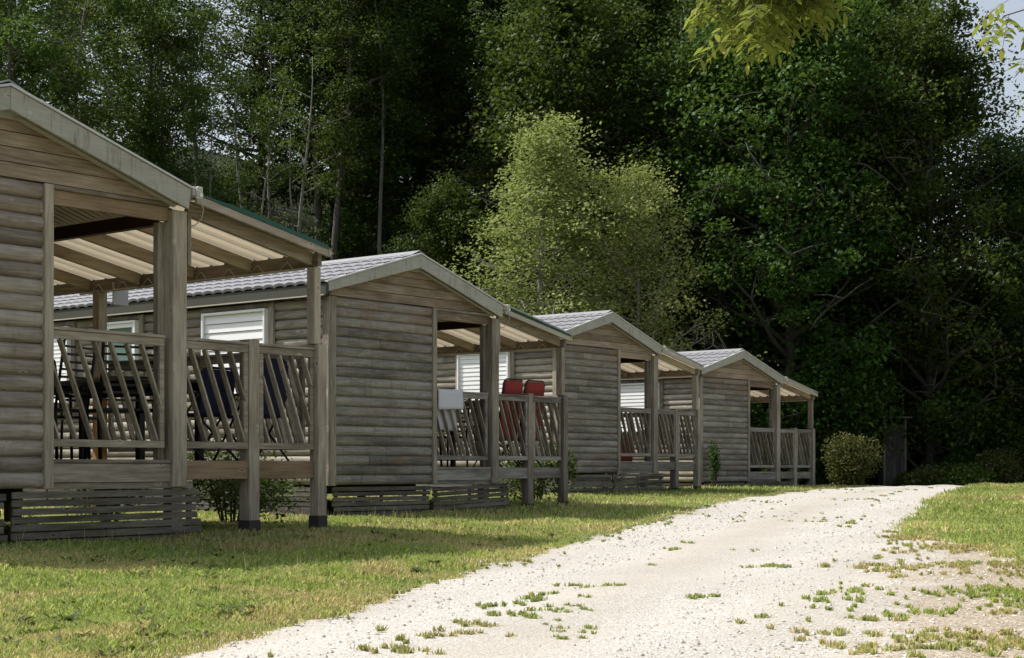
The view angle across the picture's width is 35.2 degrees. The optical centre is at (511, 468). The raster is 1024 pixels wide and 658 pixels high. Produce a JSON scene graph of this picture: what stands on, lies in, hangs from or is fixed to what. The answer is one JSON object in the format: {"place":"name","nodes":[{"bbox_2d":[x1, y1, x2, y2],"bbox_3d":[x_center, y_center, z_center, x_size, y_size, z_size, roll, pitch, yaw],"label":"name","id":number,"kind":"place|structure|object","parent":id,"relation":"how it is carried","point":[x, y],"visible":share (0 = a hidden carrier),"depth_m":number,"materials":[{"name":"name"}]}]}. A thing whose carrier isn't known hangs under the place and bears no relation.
{"place":"outdoors","nodes":[
{"label":"outdoors","id":0,"kind":"place"},
{"bbox_2d":[0,143,1023,657],"bbox_3d":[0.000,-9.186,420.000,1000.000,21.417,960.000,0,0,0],"label":"ground","id":1,"kind":"structure","parent":0,"point":[351,255],"depth_m":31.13,"materials":[{"name":"green plant"}]},
{"bbox_2d":[0,0,33,77],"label":"tree","id":2,"kind":"object","parent":1,"relation":"on","point":[6,65],"visible":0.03,"depth_m":61.41,"materials":[{"name":"green plant"}]},
{"bbox_2d":[0,0,83,105],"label":"slender tree","id":3,"kind":"object","parent":1,"relation":"on","point":[68,65],"visible":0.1,"depth_m":42.30,"materials":[{"name":"green plant"}]},
{"bbox_2d":[0,0,94,111],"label":"tree","id":4,"kind":"object","parent":1,"relation":"on","point":[42,54],"visible":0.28,"depth_m":40.38,"materials":[{"name":"green plant"}]},
{"bbox_2d":[0,0,111,113],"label":"tree","id":5,"kind":"object","parent":1,"relation":"on","point":[76,57],"visible":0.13,"depth_m":42.48,"materials":[{"name":"green plant"}]},
{"bbox_2d":[16,0,100,117],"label":"tree","id":6,"kind":"object","parent":1,"relation":"on","point":[75,46],"visible":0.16,"depth_m":51.94,"materials":[{"name":"green plant"}]},
{"bbox_2d":[34,1,91,100],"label":"tree","id":7,"kind":"object","parent":1,"relation":"on","point":[63,48],"visible":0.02,"depth_m":57.26,"materials":[{"name":"green plant"}]},
{"bbox_2d":[51,104,104,131],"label":"shrub","id":8,"kind":"object","parent":1,"relation":"on","point":[97,129],"visible":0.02,"depth_m":59.77,"materials":[{"name":"green plant"}]},
{"bbox_2d":[32,0,142,137],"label":"slender tree","id":9,"kind":"object","parent":1,"relation":"on","point":[91,111],"visible":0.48,"depth_m":43.91,"materials":[{"name":"green plant"}]},
{"bbox_2d":[54,482,153,521],"bbox_3d":[-4.236,0.311,16.933,1.067,0.762,1.036,0,0,0],"label":"bush","id":10,"kind":"object","parent":1,"relation":"on","point":[103,497],"visible":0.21,"depth_m":16.85,"materials":[{"name":"green plant"}]},
{"bbox_2d":[48,0,172,152],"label":"slender tree","id":11,"kind":"object","parent":1,"relation":"on","point":[114,67],"visible":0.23,"depth_m":45.53,"materials":[{"name":"green plant"}]},
{"bbox_2d":[44,0,186,148],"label":"tree","id":12,"kind":"object","parent":1,"relation":"on","point":[101,31],"visible":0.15,"depth_m":63.89,"materials":[{"name":"green plant"}]},
{"bbox_2d":[100,0,205,186],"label":"slender tree","id":13,"kind":"object","parent":1,"relation":"on","point":[153,86],"visible":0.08,"depth_m":49.58,"materials":[{"name":"green plant"}]},
{"bbox_2d":[77,0,233,274],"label":"tree","id":14,"kind":"object","parent":1,"relation":"on","point":[119,6],"visible":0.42,"depth_m":45.22,"materials":[{"name":"green plant"}]},
{"bbox_2d":[117,0,213,173],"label":"slender tree","id":15,"kind":"object","parent":1,"relation":"on","point":[188,10],"visible":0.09,"depth_m":46.94,"materials":[{"name":"green plant"}]},
{"bbox_2d":[0,79,332,544],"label":"cabin","id":16,"kind":"object","parent":1,"relation":"on","point":[82,206],"visible":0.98,"depth_m":13.80,"materials":[{"name":"wood"}]},
{"bbox_2d":[54,339,95,458],"bbox_3d":[-3.980,-0.602,14.054,0.568,1.064,0.530,0,0,19],"label":"garden chair","id":17,"kind":"object","parent":16,"relation":"on","point":[60,410],"visible":0.42,"depth_m":13.97,"materials":[{"name":"black plastic"}]},
{"bbox_2d":[54,360,98,458],"bbox_3d":[-4.495,-0.602,16.154,0.568,1.064,0.530,0,0,19],"label":"garden chair","id":18,"kind":"object","parent":16,"relation":"on","point":[62,418],"visible":0.19,"depth_m":16.28,"materials":[{"name":"black plastic"}]},
{"bbox_2d":[83,342,152,458],"bbox_3d":[-3.416,-0.602,14.113,0.530,1.064,0.568,0,0,-31],"label":"garden chair","id":19,"kind":"object","parent":16,"relation":"on","point":[110,410],"visible":0.34,"depth_m":13.92,"materials":[{"name":"black plastic"}]},
{"bbox_2d":[112,282,127,305],"bbox_3d":[-4.163,-1.853,17.165,0.016,0.235,0.200,0,0,39],"label":"hanging panel","id":20,"kind":"object","parent":16,"relation":"hanging from","point":[119,297],"visible":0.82,"depth_m":17.15,"materials":[{"name":"grey"}]},
{"bbox_2d":[54,378,203,460],"bbox_3d":[-3.771,-0.441,15.162,1.900,0.740,0.840,0,0,39],"label":"garden table","id":21,"kind":"object","parent":16,"relation":"on","point":[140,452],"visible":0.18,"depth_m":14.77,"materials":[{"name":"black plastic"}]},
{"bbox_2d":[187,366,238,460],"bbox_3d":[-2.868,-0.493,14.799,0.557,0.861,0.560,0,0,31],"label":"folding chair","id":22,"kind":"object","parent":16,"relation":"on","point":[211,394],"visible":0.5,"depth_m":14.63,"materials":[{"name":"fabric"}]},
{"bbox_2d":[213,358,289,460],"bbox_3d":[-2.454,-0.548,15.252,0.567,0.971,0.560,0,0,44],"label":"folding chair","id":23,"kind":"object","parent":16,"relation":"on","point":[280,383],"visible":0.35,"depth_m":15.14,"materials":[{"name":"fabric"}]},
{"bbox_2d":[97,3,261,267],"bbox_3d":[-9.797,-6.638,45.604,4.504,12.959,4.137,0,0,41],"label":"tree","id":24,"kind":"object","parent":1,"relation":"on","point":[158,44],"visible":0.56,"depth_m":45.14,"materials":[{"name":"green plant"}]},
{"bbox_2d":[142,0,245,186],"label":"tree","id":25,"kind":"object","parent":1,"relation":"on","point":[194,148],"visible":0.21,"depth_m":54.75,"materials":[{"name":"green plant"}]},
{"bbox_2d":[156,48,259,264],"bbox_3d":[-7.972,-5.172,44.256,3.084,12.314,2.918,0,0,44],"label":"slender tree","id":26,"kind":"object","parent":1,"relation":"on","point":[197,116],"visible":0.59,"depth_m":43.86,"materials":[{"name":"green plant"}]},
{"bbox_2d":[200,165,262,211],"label":"shrub","id":27,"kind":"object","parent":1,"relation":"on","point":[246,188],"visible":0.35,"depth_m":58.09,"materials":[{"name":"green plant"}]},
{"bbox_2d":[205,40,268,207],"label":"bare tree","id":28,"kind":"object","parent":1,"relation":"on","point":[237,168],"visible":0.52,"depth_m":51.63,"materials":[{"name":"green plant"}]},
{"bbox_2d":[182,433,309,523],"bbox_3d":[-2.883,0.145,17.316,1.303,1.153,2.024,0,0,-38],"label":"bush","id":29,"kind":"object","parent":1,"relation":"on","point":[221,488],"visible":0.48,"depth_m":17.16,"materials":[{"name":"green plant"}]},
{"bbox_2d":[170,0,333,222],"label":"tree","id":30,"kind":"object","parent":1,"relation":"on","point":[262,64],"visible":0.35,"depth_m":59.35,"materials":[{"name":"green plant"}]},
{"bbox_2d":[227,67,310,260],"bbox_3d":[-7.143,-5.424,46.898,2.561,12.126,2.874,0,0,-3],"label":"slender tree","id":31,"kind":"object","parent":1,"relation":"on","point":[264,124],"visible":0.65,"depth_m":46.99,"materials":[{"name":"green plant"}]},
{"bbox_2d":[235,0,305,219],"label":"slender tree","id":32,"kind":"object","parent":1,"relation":"on","point":[259,101],"visible":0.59,"depth_m":57.14,"materials":[{"name":"green plant"}]},
{"bbox_2d":[250,130,340,235],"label":"bare tree","id":33,"kind":"object","parent":1,"relation":"on","point":[292,215],"visible":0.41,"depth_m":48.24,"materials":[{"name":"green plant"}]},
{"bbox_2d":[23,250,572,515],"bbox_3d":[-3.902,-0.936,25.116,8.412,4.038,5.312,0,0,39],"label":"cabin","id":34,"kind":"object","parent":1,"relation":"on","point":[393,325],"visible":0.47,"depth_m":22.07,"materials":[{"name":"grey wood"}]},
{"bbox_2d":[54,321,76,406],"bbox_3d":[-6.949,-1.554,24.326,1.130,1.275,0.110,0,0,39],"label":"window","id":35,"kind":"structure","parent":34,"relation":"in","point":[57,354],"depth_m":24.04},
{"bbox_2d":[107,315,144,374],"bbox_3d":[-5.628,-1.770,23.266,0.920,0.845,0.110,0,0,39],"label":"window","id":36,"kind":"structure","parent":34,"relation":"in","point":[135,326],"depth_m":23.18,"materials":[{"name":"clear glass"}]},
{"bbox_2d":[200,302,274,396],"bbox_3d":[-3.729,-1.554,21.740,1.450,1.275,0.110,0,0,39],"label":"window","id":37,"kind":"structure","parent":34,"relation":"in","point":[258,324],"depth_m":21.68,"materials":[{"name":"white plastic"}]},
{"bbox_2d":[437,389,463,430],"bbox_3d":[-0.892,-0.818,22.565,0.127,0.578,0.530,0,0,39],"label":"cloth","id":38,"kind":"object","parent":34,"relation":"hanging from","point":[447,399],"visible":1,"depth_m":22.54,"materials":[{"name":"white fabric"}]},
{"bbox_2d":[450,432,455,466],"bbox_3d":[-1.587,-0.387,23.777,1.500,0.740,0.800,0,0,39],"label":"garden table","id":39,"kind":"object","parent":34,"relation":"on","point":[452,463],"visible":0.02,"depth_m":23.57,"materials":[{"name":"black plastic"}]},
{"bbox_2d":[437,399,469,466],"bbox_3d":[-0.952,-0.548,23.387,0.530,1.064,0.568,0,0,-41],"label":"garden chair","id":40,"kind":"object","parent":34,"relation":"on","point":[466,431],"visible":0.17,"depth_m":23.36,"materials":[{"name":"black plastic"}]},
{"bbox_2d":[473,378,522,466],"bbox_3d":[-0.197,-0.674,24.226,0.624,1.331,0.560,0,0,39],"label":"folding chair","id":41,"kind":"object","parent":34,"relation":"on","point":[512,386],"visible":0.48,"depth_m":24.04,"materials":[{"name":"fabric"}]},
{"bbox_2d":[499,380,544,466],"bbox_3d":[0.140,-0.674,24.645,0.624,1.331,0.560,0,0,41],"label":"folding chair","id":42,"kind":"object","parent":34,"relation":"on","point":[536,387],"visible":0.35,"depth_m":24.48,"materials":[{"name":"fabric"}]},
{"bbox_2d":[254,0,358,257],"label":"tree","id":43,"kind":"object","parent":1,"relation":"on","point":[318,197],"visible":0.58,"depth_m":56.75,"materials":[{"name":"green plant"}]},
{"bbox_2d":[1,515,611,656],"bbox_3d":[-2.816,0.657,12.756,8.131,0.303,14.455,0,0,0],"label":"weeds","id":44,"kind":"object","parent":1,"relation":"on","point":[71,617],"visible":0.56,"depth_m":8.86,"materials":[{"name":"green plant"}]},
{"bbox_2d":[267,53,350,247],"bbox_3d":[-6.547,-8.157,51.845,2.345,10.307,2.341,0,0,-43],"label":"tree","id":45,"kind":"object","parent":1,"relation":"on","point":[305,162],"visible":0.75,"depth_m":51.64,"materials":[{"name":"green plant"}]},
{"bbox_2d":[283,224,344,260],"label":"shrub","id":46,"kind":"object","parent":1,"relation":"on","point":[324,259],"depth_m":54.13,"materials":[{"name":"green plant"}]},
{"bbox_2d":[215,0,426,249],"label":"tree","id":47,"kind":"object","parent":1,"relation":"on","point":[305,197],"visible":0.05,"depth_m":60.28,"materials":[{"name":"green plant"}]},
{"bbox_2d":[265,0,416,259],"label":"tree","id":48,"kind":"object","parent":1,"relation":"on","point":[348,126],"visible":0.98,"depth_m":54.63,"materials":[{"name":"green plant"}]},
{"bbox_2d":[244,0,442,258],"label":"tree","id":49,"kind":"object","parent":1,"relation":"on","point":[361,224],"visible":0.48,"depth_m":57.48,"materials":[{"name":"green plant"}]},
{"bbox_2d":[306,0,447,253],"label":"tree","id":50,"kind":"object","parent":1,"relation":"on","point":[407,106],"visible":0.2,"depth_m":58.13,"materials":[{"name":"green plant"}]},
{"bbox_2d":[331,0,423,254],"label":"slender tree","id":51,"kind":"object","parent":1,"relation":"on","point":[382,89],"visible":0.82,"depth_m":55.92,"materials":[{"name":"green plant"}]},
{"bbox_2d":[336,0,469,252],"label":"tree","id":52,"kind":"object","parent":1,"relation":"on","point":[434,99],"visible":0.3,"depth_m":60.27,"materials":[{"name":"green plant"}]},
{"bbox_2d":[316,1,497,191],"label":"tree","id":53,"kind":"object","parent":1,"relation":"on","point":[470,34],"visible":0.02,"depth_m":63.47,"materials":[{"name":"green plant"}]},
{"bbox_2d":[390,0,512,263],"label":"tree","id":54,"kind":"object","parent":1,"relation":"on","point":[462,50],"visible":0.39,"depth_m":61.00,"materials":[{"name":"green plant"}]},
{"bbox_2d":[378,168,526,363],"bbox_3d":[-2.191,-4.262,50.832,5.439,10.520,5.585,0,0,-1],"label":"tree","id":55,"kind":"object","parent":1,"relation":"on","point":[448,228],"visible":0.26,"depth_m":50.69,"materials":[{"name":"green plant"}]},
{"bbox_2d":[454,0,524,243],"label":"tree","id":56,"kind":"object","parent":1,"relation":"on","point":[489,6],"visible":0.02,"depth_m":64.78,"materials":[{"name":"green plant"}]},
{"bbox_2d":[482,243,537,280],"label":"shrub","id":57,"kind":"object","parent":1,"relation":"on","point":[511,268],"visible":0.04,"depth_m":61.20,"materials":[{"name":"green plant"}]},
{"bbox_2d":[418,0,626,286],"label":"tree","id":58,"kind":"object","parent":1,"relation":"on","point":[457,123],"visible":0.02,"depth_m":61.32,"materials":[{"name":"green plant"}]},
{"bbox_2d":[458,0,590,308],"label":"tree","id":59,"kind":"object","parent":1,"relation":"on","point":[485,37],"visible":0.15,"depth_m":55.23,"materials":[{"name":"green plant"}]},
{"bbox_2d":[497,441,579,501],"bbox_3d":[0.395,0.081,26.647,1.454,1.151,1.498,0,0,0],"label":"bush","id":60,"kind":"object","parent":1,"relation":"on","point":[539,485],"visible":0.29,"depth_m":26.61,"materials":[{"name":"green plant"}]},
{"bbox_2d":[416,310,703,494],"bbox_3d":[-0.768,-1.060,34.574,8.412,4.038,5.312,0,0,38],"label":"cabin","id":61,"kind":"object","parent":1,"relation":"on","point":[606,351],"visible":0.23,"depth_m":31.64,"materials":[{"name":"grey wood"}]},
{"bbox_2d":[455,350,514,412],"bbox_3d":[-0.547,-1.678,31.201,1.450,1.275,0.110,0,0,38],"label":"window","id":62,"kind":"structure","parent":61,"relation":"in","point":[467,367],"depth_m":31.33,"materials":[{"name":"white plastic"}]},
{"bbox_2d":[414,0,724,349],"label":"tree","id":63,"kind":"object","parent":1,"relation":"on","point":[567,15],"visible":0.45,"depth_m":52.28,"materials":[{"name":"green plant"}]},
{"bbox_2d":[442,106,705,351],"bbox_3d":[0.912,-4.704,46.892,8.681,11.532,7.606,0,0,38],"label":"birch tree","id":64,"kind":"object","parent":1,"relation":"on","point":[535,193],"visible":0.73,"depth_m":46.25,"materials":[{"name":"green plant"}]},
{"bbox_2d":[485,0,738,329],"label":"tree","id":65,"kind":"object","parent":1,"relation":"on","point":[657,20],"visible":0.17,"depth_m":55.16,"materials":[{"name":"green plant"}]},
{"bbox_2d":[580,0,677,213],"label":"tree","id":66,"kind":"object","parent":1,"relation":"on","point":[605,153],"depth_m":66.37,"materials":[{"name":"green plant"}]},
{"bbox_2d":[542,154,778,365],"bbox_3d":[3.736,-4.012,47.391,7.445,10.227,6.569,0,0,-29],"label":"birch tree","id":67,"kind":"object","parent":1,"relation":"on","point":[626,208],"visible":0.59,"depth_m":46.74,"materials":[{"name":"green plant"}]},
{"bbox_2d":[518,348,817,486],"bbox_3d":[2.925,-0.836,41.684,8.412,4.038,5.525,0,0,40],"label":"cabin","id":68,"kind":"object","parent":1,"relation":"on","point":[731,382],"visible":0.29,"depth_m":38.47,"materials":[{"name":"grey wood"}]},
{"bbox_2d":[621,379,663,433],"bbox_3d":[2.961,-1.455,38.228,1.450,1.275,0.114,0,0,40],"label":"window","id":69,"kind":"structure","parent":68,"relation":"in","point":[632,394],"depth_m":38.24,"materials":[{"name":"white plastic"}]},
{"bbox_2d":[616,0,738,304],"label":"tree","id":70,"kind":"object","parent":1,"relation":"on","point":[681,2],"visible":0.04,"depth_m":61.12,"materials":[{"name":"green plant"}]},
{"bbox_2d":[637,8,731,348],"bbox_3d":[5.864,-8.114,54.320,3.085,14.388,3.081,0,0,-21],"label":"bare tree","id":71,"kind":"object","parent":1,"relation":"on","point":[679,34],"visible":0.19,"depth_m":54.13,"materials":[{"name":"green plant"}]},
{"bbox_2d":[536,0,884,483],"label":"tree","id":72,"kind":"object","parent":1,"relation":"on","point":[721,291],"visible":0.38,"depth_m":51.19,"materials":[{"name":"green plant"}]},
{"bbox_2d":[706,438,721,486],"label":"climbing plant","id":73,"kind":"object","parent":1,"relation":"on","point":[714,467],"visible":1,"depth_m":37.03,"materials":[{"name":"green plant"}]},
{"bbox_2d":[686,268,782,349],"bbox_3d":[8.531,-5.572,57.558,3.998,5.405,5.123,0,0,37],"label":"shrub","id":74,"kind":"object","parent":1,"relation":"on","point":[758,297],"visible":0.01,"depth_m":56.42,"materials":[{"name":"green plant"}]},
{"bbox_2d":[750,396,768,439],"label":"tall shrub","id":75,"kind":"object","parent":1,"relation":"on","point":[760,413],"visible":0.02,"depth_m":49.87,"materials":[{"name":"green plant"}]},
{"bbox_2d":[677,0,848,264],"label":"tree","id":76,"kind":"object","parent":1,"relation":"on","point":[727,106],"depth_m":60.40,"materials":[{"name":"green plant"}]},
{"bbox_2d":[685,0,848,355],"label":"tree","id":77,"kind":"object","parent":1,"relation":"on","point":[731,217],"visible":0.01,"depth_m":56.32,"materials":[{"name":"green plant"}]},
{"bbox_2d":[743,400,816,484],"bbox_3d":[8.063,-0.795,51.623,4.269,3.623,3.948,0,0,35],"label":"tall shrub","id":78,"kind":"object","parent":1,"relation":"on","point":[805,413],"visible":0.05,"depth_m":49.98,"materials":[{"name":"green plant"}]},
{"bbox_2d":[641,0,922,485],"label":"tree","id":79,"kind":"object","parent":1,"relation":"on","point":[804,73],"visible":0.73,"depth_m":48.97,"materials":[{"name":"green plant"}]},
{"bbox_2d":[750,339,813,400],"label":"shrub","id":80,"kind":"object","parent":1,"relation":"on","point":[776,367],"visible":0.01,"depth_m":53.23,"materials":[{"name":"green plant"}]},
{"bbox_2d":[760,434,808,483],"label":"bush","id":81,"kind":"object","parent":1,"relation":"on","point":[788,470],"visible":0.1,"depth_m":43.21,"materials":[{"name":"green plant"}]},
{"bbox_2d":[798,443,835,485],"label":"shrub","id":82,"kind":"object","parent":1,"relation":"on","point":[819,473],"visible":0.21,"depth_m":50.27,"materials":[{"name":"green plant"}]},
{"bbox_2d":[764,363,904,485],"bbox_3d":[10.222,-1.215,50.530,4.732,4.567,4.376,0,0,31],"label":"tall shrub","id":83,"kind":"object","parent":1,"relation":"on","point":[855,424],"visible":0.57,"depth_m":49.24,"materials":[{"name":"green plant"}]},
{"bbox_2d":[677,0,1023,118],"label":"ash tree","id":84,"kind":"object","parent":1,"relation":"on","point":[751,13],"visible":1,"depth_m":8.07,"materials":[{"name":"green plant"}]},
{"bbox_2d":[821,431,884,485],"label":"hedge bush","id":85,"kind":"object","parent":1,"relation":"on","point":[849,465],"visible":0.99,"depth_m":42.20,"materials":[{"name":"green plant"}]},
{"bbox_2d":[738,0,985,434],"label":"tree","id":86,"kind":"object","parent":1,"relation":"on","point":[856,10],"visible":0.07,"depth_m":53.18,"materials":[{"name":"green plant"}]},
{"bbox_2d":[730,0,1023,390],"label":"tree","id":87,"kind":"object","parent":1,"relation":"on","point":[967,151],"visible":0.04,"depth_m":53.71,"materials":[{"name":"green plant"}]},
{"bbox_2d":[870,416,911,485],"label":"shed","id":88,"kind":"structure","parent":1,"relation":"on","point":[895,465],"depth_m":49.59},
{"bbox_2d":[796,0,1023,469],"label":"tree","id":89,"kind":"object","parent":1,"relation":"on","point":[940,64],"visible":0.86,"depth_m":49.34,"materials":[{"name":"green plant"}]},
{"bbox_2d":[890,470,934,485],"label":"bush","id":90,"kind":"object","parent":1,"relation":"on","point":[898,479],"visible":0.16,"depth_m":48.44,"materials":[{"name":"green plant"}]},
{"bbox_2d":[842,0,1020,315],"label":"tree","id":91,"kind":"object","parent":1,"relation":"on","point":[900,2],"visible":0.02,"depth_m":58.91,"materials":[{"name":"green plant"}]},
{"bbox_2d":[900,464,971,485],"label":"bush","id":92,"kind":"object","parent":1,"relation":"on","point":[920,477],"visible":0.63,"depth_m":47.23,"materials":[{"name":"green plant"}]},
{"bbox_2d":[918,442,979,482],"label":"shrub","id":93,"kind":"object","parent":1,"relation":"on","point":[955,457],"visible":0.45,"depth_m":49.34,"materials":[{"name":"green plant"}]},
{"bbox_2d":[884,280,1018,357],"bbox_3d":[16.358,-5.429,57.424,6.014,3.424,5.410,0,0,25],"label":"shrub","id":94,"kind":"object","parent":1,"relation":"on","point":[957,320],"visible":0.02,"depth_m":56.95,"materials":[{"name":"green plant"}]},
{"bbox_2d":[900,380,1009,472],"bbox_3d":[14.033,-0.921,50.917,4.513,3.944,4.881,0,0,-19],"label":"tall shrub","id":95,"kind":"object","parent":1,"relation":"on","point":[953,441],"visible":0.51,"depth_m":49.40,"materials":[{"name":"green plant"}]},
{"bbox_2d":[930,460,997,485],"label":"bush","id":96,"kind":"object","parent":1,"relation":"on","point":[962,478],"visible":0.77,"depth_m":46.51,"materials":[{"name":"green plant"}]},
{"bbox_2d":[912,115,1023,406],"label":"tree","id":97,"kind":"object","parent":1,"relation":"on","point":[1009,187],"visible":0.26,"depth_m":52.13,"materials":[{"name":"green plant"}]},
{"bbox_2d":[937,356,1023,482],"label":"tall shrub","id":98,"kind":"object","parent":1,"relation":"on","point":[980,388],"visible":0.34,"depth_m":50.25,"materials":[{"name":"green plant"}]},
{"bbox_2d":[969,444,1023,483],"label":"bush","id":99,"kind":"object","parent":1,"relation":"on","point":[1001,465],"visible":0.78,"depth_m":47.12,"materials":[{"name":"green plant"}]},
{"bbox_2d":[970,150,1023,367],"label":"tree","id":100,"kind":"object","parent":1,"relation":"on","point":[1012,275],"depth_m":55.80,"materials":[{"name":"green plant"}]},
{"bbox_2d":[975,395,1023,482],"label":"shrub","id":101,"kind":"object","parent":1,"relation":"on","point":[998,425],"visible":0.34,"depth_m":49.81,"materials":[{"name":"green plant"}]},
{"bbox_2d":[981,188,1023,440],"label":"tree","id":102,"kind":"object","parent":1,"relation":"on","point":[1017,311],"visible":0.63,"depth_m":49.44,"materials":[{"name":"green plant"}]},
{"bbox_2d":[994,423,1023,483],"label":"bush","id":103,"kind":"object","parent":1,"relation":"on","point":[1017,446],"visible":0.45,"depth_m":48.84,"materials":[{"name":"green plant"}]},
{"bbox_2d":[2,0,1023,272],"label":"sky","id":104,"kind":"structure","parent":0,"point":[1010,6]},
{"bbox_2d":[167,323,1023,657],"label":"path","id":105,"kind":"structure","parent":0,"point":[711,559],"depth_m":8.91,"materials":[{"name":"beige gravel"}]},
{"bbox_2d":[267,485,1023,657],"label":"grass tufts","id":106,"kind":"object","parent":105,"relation":"on","point":[1016,594],"visible":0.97,"depth_m":8.54,"materials":[{"name":"green plant"}]},
{"bbox_2d":[621,437,633,460],"bbox_3d":[2.041,-0.391,32.644,0.495,0.500,0.880,0,0,38],"label":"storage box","id":107,"kind":"object","parent":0,"point":[626,458],"visible":0.17,"depth_m":32.65,"materials":[{"name":"red plastic"}]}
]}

